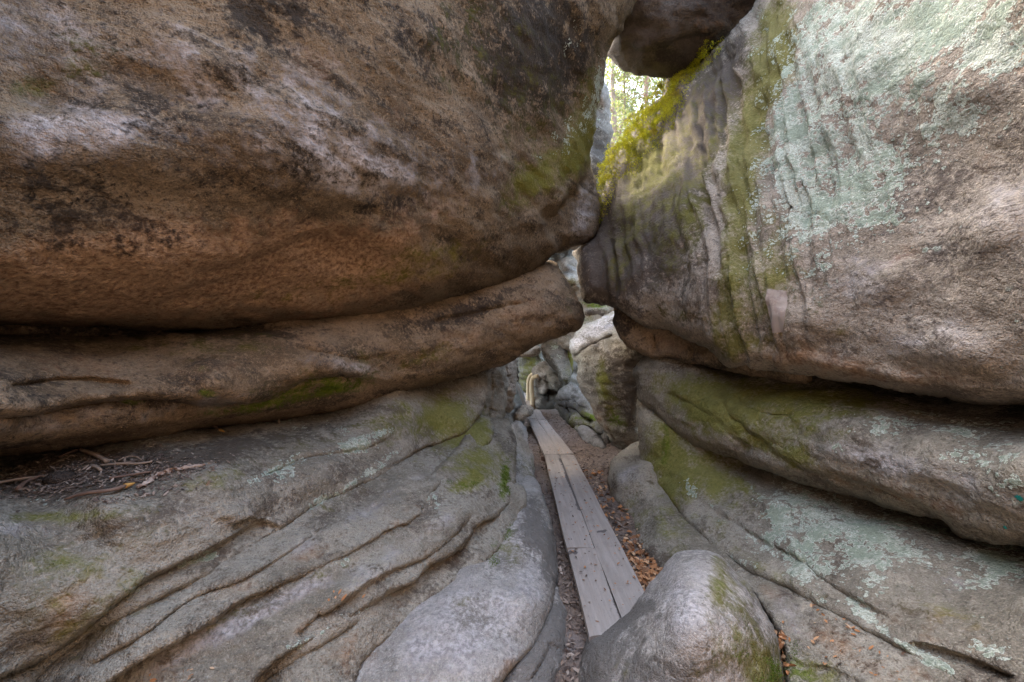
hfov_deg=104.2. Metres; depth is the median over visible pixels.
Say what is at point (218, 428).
twig
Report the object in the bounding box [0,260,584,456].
rock slab
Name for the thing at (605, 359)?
wedge rock
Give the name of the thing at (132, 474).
twig
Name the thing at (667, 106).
moss
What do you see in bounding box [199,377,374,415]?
moss
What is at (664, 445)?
moss
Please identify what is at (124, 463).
twig
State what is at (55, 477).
stone
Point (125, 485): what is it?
twig
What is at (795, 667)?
moss
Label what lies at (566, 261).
rock
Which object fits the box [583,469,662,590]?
leaf litter
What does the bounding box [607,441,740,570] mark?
foot rock
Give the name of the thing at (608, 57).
sky
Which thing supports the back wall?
on the ground
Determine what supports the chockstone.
on the lichen boulder at (833, 190)
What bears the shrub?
on the hill
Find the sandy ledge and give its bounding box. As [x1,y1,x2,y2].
[735,567,961,681]
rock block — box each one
[481,365,508,417]
[503,382,524,423]
[505,358,517,412]
[511,420,535,483]
[514,405,533,420]
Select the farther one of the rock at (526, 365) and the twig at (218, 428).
the rock at (526, 365)
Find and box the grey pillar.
[558,61,613,253]
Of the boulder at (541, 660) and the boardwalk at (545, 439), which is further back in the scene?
the boardwalk at (545, 439)
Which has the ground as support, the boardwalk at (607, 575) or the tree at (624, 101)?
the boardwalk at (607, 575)
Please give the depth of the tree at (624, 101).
18.38 m
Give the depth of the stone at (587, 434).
6.68 m
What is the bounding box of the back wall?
[517,344,578,386]
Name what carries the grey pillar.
on the ground
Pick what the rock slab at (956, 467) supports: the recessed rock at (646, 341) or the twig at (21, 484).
the recessed rock at (646, 341)
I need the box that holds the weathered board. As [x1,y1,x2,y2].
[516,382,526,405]
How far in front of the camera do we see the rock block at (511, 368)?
6.80 m
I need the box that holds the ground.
[523,408,781,681]
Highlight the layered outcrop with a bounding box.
[0,370,526,681]
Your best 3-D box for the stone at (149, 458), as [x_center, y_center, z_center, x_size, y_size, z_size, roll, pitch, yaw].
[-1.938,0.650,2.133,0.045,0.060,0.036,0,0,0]
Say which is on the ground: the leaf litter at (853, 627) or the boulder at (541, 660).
the boulder at (541, 660)
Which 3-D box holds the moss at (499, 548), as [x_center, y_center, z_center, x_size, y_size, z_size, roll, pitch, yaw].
[-0.123,1.482,2.999,0.278,0.102,0.819,0,0,0]
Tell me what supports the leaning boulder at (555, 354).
on the mossy boulder at (572, 406)
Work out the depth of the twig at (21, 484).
1.85 m
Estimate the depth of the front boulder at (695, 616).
1.75 m
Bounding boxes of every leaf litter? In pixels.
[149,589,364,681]
[533,421,634,621]
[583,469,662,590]
[775,629,796,681]
[782,603,905,679]
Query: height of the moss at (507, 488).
0.304 m
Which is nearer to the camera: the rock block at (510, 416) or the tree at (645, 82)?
the rock block at (510, 416)
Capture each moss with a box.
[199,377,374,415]
[443,457,511,495]
[488,524,512,566]
[595,37,724,222]
[661,424,672,463]
[732,647,784,681]
[783,639,821,679]
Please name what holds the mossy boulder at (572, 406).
on the ground
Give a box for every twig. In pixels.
[0,475,45,483]
[15,474,43,490]
[59,449,77,457]
[63,482,134,500]
[79,448,109,463]
[89,464,101,470]
[99,461,151,466]
[109,471,149,479]
[212,426,224,431]
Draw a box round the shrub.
[611,113,630,151]
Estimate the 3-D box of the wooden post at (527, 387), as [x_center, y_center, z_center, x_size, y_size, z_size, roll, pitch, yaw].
[0.536,1.320,10.641,0.349,1.027,0.170,0,0,43]
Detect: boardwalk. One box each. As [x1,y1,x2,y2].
[524,393,545,423]
[529,419,573,460]
[545,454,643,641]
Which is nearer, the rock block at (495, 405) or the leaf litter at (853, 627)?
the leaf litter at (853, 627)
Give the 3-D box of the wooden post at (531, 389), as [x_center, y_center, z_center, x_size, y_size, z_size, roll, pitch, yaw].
[0.558,1.285,9.999,0.141,0.932,0.284,0,0,-45]
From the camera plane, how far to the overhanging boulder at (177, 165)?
2.30 m
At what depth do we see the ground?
4.29 m
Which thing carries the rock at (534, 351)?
on the rock at (526, 365)
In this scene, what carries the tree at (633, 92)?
on the hill
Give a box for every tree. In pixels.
[604,56,664,155]
[605,59,655,146]
[605,72,664,138]
[608,73,660,140]
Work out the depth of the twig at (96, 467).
2.00 m
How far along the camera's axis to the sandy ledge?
1.81 m
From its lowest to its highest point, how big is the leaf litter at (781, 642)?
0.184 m
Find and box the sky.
[604,57,661,108]
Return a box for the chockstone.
[607,0,754,78]
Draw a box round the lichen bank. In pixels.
[636,399,1023,681]
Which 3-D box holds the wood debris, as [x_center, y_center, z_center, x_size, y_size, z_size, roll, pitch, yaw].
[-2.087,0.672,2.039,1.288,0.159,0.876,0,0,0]
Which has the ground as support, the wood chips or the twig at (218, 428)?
the wood chips
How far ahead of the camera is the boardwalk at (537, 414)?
8.72 m
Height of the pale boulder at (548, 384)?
1.428 m
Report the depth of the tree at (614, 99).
16.85 m
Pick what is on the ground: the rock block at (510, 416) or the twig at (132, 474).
the rock block at (510, 416)
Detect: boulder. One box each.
[0,0,636,331]
[355,475,558,681]
[503,586,566,681]
[531,361,564,408]
[541,339,571,384]
[554,382,610,443]
[572,0,1023,404]
[578,550,783,681]
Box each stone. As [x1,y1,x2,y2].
[42,471,77,484]
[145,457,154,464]
[577,425,605,448]
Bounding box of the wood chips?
[525,411,781,681]
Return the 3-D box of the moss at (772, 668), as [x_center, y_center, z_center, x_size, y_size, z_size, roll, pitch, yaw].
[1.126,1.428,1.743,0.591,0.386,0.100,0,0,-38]
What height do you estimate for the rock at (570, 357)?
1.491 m
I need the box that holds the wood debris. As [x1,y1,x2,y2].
[0,444,249,511]
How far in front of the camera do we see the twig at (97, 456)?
2.15 m
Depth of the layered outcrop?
1.95 m
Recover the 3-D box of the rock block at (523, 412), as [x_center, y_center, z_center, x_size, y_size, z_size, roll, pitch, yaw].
[0.232,1.352,7.591,0.313,0.305,1.076,0,0,20]
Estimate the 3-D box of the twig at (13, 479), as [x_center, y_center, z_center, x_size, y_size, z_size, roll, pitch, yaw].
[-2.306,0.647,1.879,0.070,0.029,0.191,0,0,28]
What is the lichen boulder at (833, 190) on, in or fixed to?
on the rock slab at (956, 467)
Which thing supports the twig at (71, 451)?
on the layered outcrop
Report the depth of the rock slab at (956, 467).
2.42 m
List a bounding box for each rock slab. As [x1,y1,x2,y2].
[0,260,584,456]
[632,356,1023,546]
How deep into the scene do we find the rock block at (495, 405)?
5.71 m
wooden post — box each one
[526,373,531,399]
[529,374,538,408]
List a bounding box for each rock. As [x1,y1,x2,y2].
[517,353,544,392]
[518,345,540,357]
[549,250,578,283]
[557,284,613,352]
[567,351,572,374]
[569,311,643,449]
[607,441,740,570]
[612,308,811,383]
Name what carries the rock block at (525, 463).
on the ground
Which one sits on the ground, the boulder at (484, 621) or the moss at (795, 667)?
the boulder at (484, 621)
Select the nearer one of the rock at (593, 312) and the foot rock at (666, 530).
the foot rock at (666, 530)
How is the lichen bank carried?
on the ground

